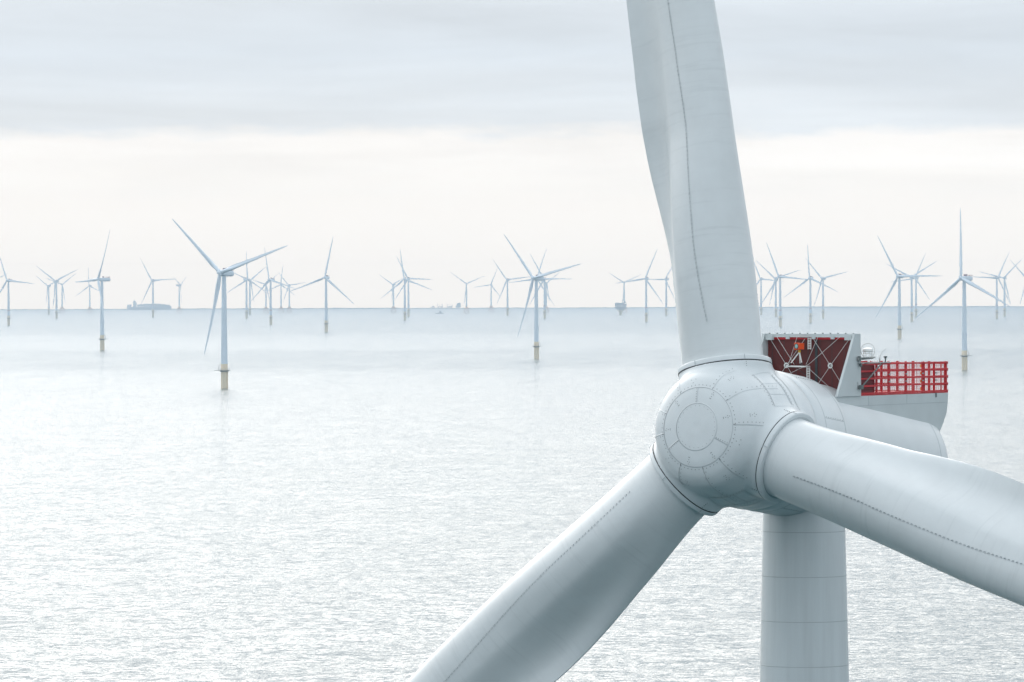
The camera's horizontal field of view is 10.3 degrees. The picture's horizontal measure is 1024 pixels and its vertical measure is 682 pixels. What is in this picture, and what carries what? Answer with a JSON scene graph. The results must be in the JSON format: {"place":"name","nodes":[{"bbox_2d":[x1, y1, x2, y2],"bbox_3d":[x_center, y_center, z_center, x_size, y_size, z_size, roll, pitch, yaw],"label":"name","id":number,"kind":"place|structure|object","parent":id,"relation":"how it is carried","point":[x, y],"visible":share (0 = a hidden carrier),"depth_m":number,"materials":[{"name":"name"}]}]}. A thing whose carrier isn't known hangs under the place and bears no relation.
{"place":"outdoors","nodes":[
{"label":"outdoors","id":0,"kind":"place"},
{"bbox_2d":[0,307,1023,681],"bbox_3d":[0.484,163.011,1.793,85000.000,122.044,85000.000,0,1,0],"label":"sea","id":1,"kind":"structure","parent":0,"point":[370,495],"depth_m":2742.61,"materials":[{"name":"grey liquid"}]},
{"bbox_2d":[0,258,32,324],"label":"wind turbine","id":2,"kind":"object","parent":1,"relation":"in","point":[8,303],"visible":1,"depth_m":14687.29,"materials":[{"name":"metal"}]},
{"bbox_2d":[39,278,54,313],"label":"wind turbine","id":3,"kind":"object","parent":1,"relation":"in","point":[49,285],"visible":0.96,"depth_m":22466.66,"materials":[{"name":"metal"}]},
{"bbox_2d":[38,267,77,317],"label":"wind turbine","id":4,"kind":"object","parent":1,"relation":"in","point":[56,304],"visible":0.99,"depth_m":18504.72,"materials":[{"name":"metal"}]},
{"bbox_2d":[46,274,74,312],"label":"wind turbine","id":5,"kind":"object","parent":1,"relation":"in","point":[62,292],"visible":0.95,"depth_m":24229.32,"materials":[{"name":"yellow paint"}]},
{"bbox_2d":[76,270,98,312],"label":"wind turbine","id":6,"kind":"object","parent":1,"relation":"in","point":[89,286],"visible":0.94,"depth_m":24497.62,"materials":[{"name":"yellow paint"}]},
{"bbox_2d":[77,231,110,349],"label":"wind turbine","id":7,"kind":"object","parent":1,"relation":"in","point":[98,279],"visible":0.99,"depth_m":8632.88,"materials":[{"name":"metal"}]},
{"bbox_2d":[127,299,171,309],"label":"container ship","id":8,"kind":"object","parent":1,"relation":"on","point":[149,307],"visible":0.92,"depth_m":34409.85,"materials":[{"name":"paint"}]},
{"bbox_2d":[140,258,171,316],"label":"wind turbine","id":9,"kind":"object","parent":1,"relation":"in","point":[152,282],"visible":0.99,"depth_m":19471.75,"materials":[{"name":"metal"}]},
{"bbox_2d":[174,277,185,312],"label":"wind turbine","id":10,"kind":"object","parent":1,"relation":"in","point":[179,285],"visible":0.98,"depth_m":24020.15,"materials":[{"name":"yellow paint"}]},
{"bbox_2d":[172,219,287,388],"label":"wind turbine","id":11,"kind":"object","parent":1,"relation":"in","point":[224,273],"visible":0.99,"depth_m":5400.64,"materials":[{"name":"metal"}]},
{"bbox_2d":[227,251,266,318],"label":"wind turbine","id":12,"kind":"object","parent":1,"relation":"in","point":[246,305],"visible":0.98,"depth_m":17886.92,"materials":[{"name":"metal"}]},
{"bbox_2d":[234,269,262,314],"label":"wind turbine","id":13,"kind":"object","parent":1,"relation":"in","point":[250,288],"visible":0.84,"depth_m":21386.67,"materials":[{"name":"metal"}]},
{"bbox_2d":[254,276,274,312],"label":"wind turbine","id":14,"kind":"object","parent":1,"relation":"in","point":[266,289],"visible":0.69,"depth_m":23223.53,"materials":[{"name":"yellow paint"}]},
{"bbox_2d":[250,247,294,324],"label":"wind turbine","id":15,"kind":"object","parent":1,"relation":"in","point":[270,308],"visible":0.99,"depth_m":14497.38,"materials":[{"name":"metal"}]},
{"bbox_2d":[268,268,295,312],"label":"wind turbine","id":16,"kind":"object","parent":1,"relation":"in","point":[281,286],"visible":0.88,"depth_m":23521.35,"materials":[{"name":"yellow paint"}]},
{"bbox_2d":[278,272,304,312],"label":"wind turbine","id":17,"kind":"object","parent":1,"relation":"in","point":[289,293],"visible":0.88,"depth_m":24060.47,"materials":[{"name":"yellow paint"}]},
{"bbox_2d":[289,238,353,331],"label":"wind turbine","id":18,"kind":"object","parent":1,"relation":"in","point":[326,278],"visible":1,"depth_m":12000.63,"materials":[{"name":"metal"}]},
{"bbox_2d":[380,275,402,312],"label":"wind turbine","id":19,"kind":"object","parent":1,"relation":"in","point":[393,284],"visible":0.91,"depth_m":23559.29,"materials":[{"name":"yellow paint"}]},
{"bbox_2d":[383,251,430,319],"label":"wind turbine","id":20,"kind":"object","parent":1,"relation":"in","point":[400,282],"visible":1,"depth_m":16554.80,"materials":[{"name":"metal"}]},
{"bbox_2d":[395,257,432,316],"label":"wind turbine","id":21,"kind":"object","parent":1,"relation":"in","point":[408,307],"visible":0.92,"depth_m":19116.10,"materials":[{"name":"metal"}]},
{"bbox_2d":[452,273,483,312],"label":"wind turbine","id":22,"kind":"object","parent":1,"relation":"in","point":[466,307],"visible":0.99,"depth_m":22380.37,"materials":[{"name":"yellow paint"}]},
{"bbox_2d":[478,270,500,311],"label":"wind turbine","id":23,"kind":"object","parent":1,"relation":"in","point":[491,293],"visible":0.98,"depth_m":24068.25,"materials":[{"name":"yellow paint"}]},
{"bbox_2d":[493,260,525,314],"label":"wind turbine","id":24,"kind":"object","parent":1,"relation":"in","point":[507,280],"visible":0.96,"depth_m":19945.37,"materials":[{"name":"metal"}]},
{"bbox_2d":[508,251,554,305],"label":"wind turbine","id":25,"kind":"object","parent":1,"relation":"in","point":[538,281],"visible":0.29,"depth_m":17879.89,"materials":[{"name":"metal"}]},
{"bbox_2d":[504,235,579,358],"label":"wind turbine","id":26,"kind":"object","parent":1,"relation":"in","point":[536,279],"visible":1,"depth_m":7459.71,"materials":[{"name":"metal"}]},
{"bbox_2d":[529,254,565,317],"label":"wind turbine","id":27,"kind":"object","parent":1,"relation":"in","point":[544,308],"visible":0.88,"depth_m":17442.35,"materials":[{"name":"metal"}]},
{"bbox_2d":[541,272,559,312],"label":"wind turbine","id":28,"kind":"object","parent":1,"relation":"in","point":[546,289],"visible":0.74,"depth_m":22397.37,"materials":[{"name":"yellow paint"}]},
{"bbox_2d":[615,299,626,314],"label":"offshore substation","id":29,"kind":"object","parent":1,"relation":"in","point":[621,306],"visible":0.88,"depth_m":19784.03,"materials":[{"name":"grey metal"}]},
{"bbox_2d":[610,273,638,312],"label":"wind turbine","id":30,"kind":"object","parent":1,"relation":"in","point":[624,289],"visible":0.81,"depth_m":22102.97,"materials":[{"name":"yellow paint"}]},
{"bbox_2d":[619,248,662,321],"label":"wind turbine","id":31,"kind":"object","parent":1,"relation":"in","point":[646,282],"visible":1,"depth_m":15388.58,"materials":[{"name":"metal"}]},
{"bbox_2d":[649,267,674,315],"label":"wind turbine","id":32,"kind":"object","parent":1,"relation":"in","point":[666,282],"visible":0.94,"depth_m":19307.47,"materials":[{"name":"metal"}]},
{"bbox_2d":[407,0,1023,681],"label":"wind turbine","id":33,"kind":"object","parent":1,"relation":"in","point":[819,450],"visible":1,"depth_m":240.73,"materials":[{"name":"paint"}]},
{"bbox_2d":[789,343,803,365],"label":"survey instrument","id":34,"kind":"object","parent":33,"relation":"on","point":[799,347],"visible":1,"depth_m":245.55,"materials":[{"name":"plastic"}]},
{"bbox_2d":[754,263,783,314],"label":"wind turbine","id":35,"kind":"object","parent":1,"relation":"in","point":[760,279],"visible":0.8,"depth_m":19807.42,"materials":[{"name":"metal"}]},
{"bbox_2d":[757,261,798,316],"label":"wind turbine","id":36,"kind":"object","parent":1,"relation":"in","point":[775,285],"visible":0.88,"depth_m":18246.93,"materials":[{"name":"metal"}]},
{"bbox_2d":[760,242,809,325],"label":"wind turbine","id":37,"kind":"object","parent":1,"relation":"in","point":[780,305],"visible":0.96,"depth_m":13293.40,"materials":[{"name":"metal"}]},
{"bbox_2d":[783,245,837,322],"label":"wind turbine","id":38,"kind":"object","parent":1,"relation":"in","point":[810,304],"visible":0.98,"depth_m":14700.90,"materials":[{"name":"metal"}]},
{"bbox_2d":[806,259,844,317],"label":"wind turbine","id":39,"kind":"object","parent":1,"relation":"in","point":[822,281],"visible":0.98,"depth_m":17064.26,"materials":[{"name":"metal"}]},
{"bbox_2d":[875,237,938,338],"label":"wind turbine","id":40,"kind":"object","parent":1,"relation":"in","point":[899,277],"visible":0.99,"depth_m":10065.12,"materials":[{"name":"metal"}]},
{"bbox_2d":[892,253,929,316],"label":"wind turbine","id":41,"kind":"object","parent":1,"relation":"in","point":[916,280],"visible":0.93,"depth_m":17534.24,"materials":[{"name":"metal"}]},
{"bbox_2d":[887,261,936,321],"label":"wind turbine","id":42,"kind":"object","parent":1,"relation":"in","point":[911,314],"visible":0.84,"depth_m":15128.31,"materials":[{"name":"metal"}]},
{"bbox_2d":[914,209,1009,369],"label":"wind turbine","id":43,"kind":"object","parent":1,"relation":"in","point":[965,279],"visible":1,"depth_m":6399.51,"materials":[{"name":"metal"}]},
{"bbox_2d":[979,253,1010,317],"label":"wind turbine","id":44,"kind":"object","parent":1,"relation":"in","point":[997,279],"visible":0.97,"depth_m":16619.17,"materials":[{"name":"metal"}]},
{"bbox_2d":[981,258,1022,315],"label":"wind turbine","id":45,"kind":"object","parent":1,"relation":"in","point":[1004,305],"visible":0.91,"depth_m":17960.62,"materials":[{"name":"metal"}]},
{"bbox_2d":[0,0,1023,308],"label":"sky","id":46,"kind":"structure","parent":0,"point":[433,132],"materials":[{"name":"white"}]}
]}

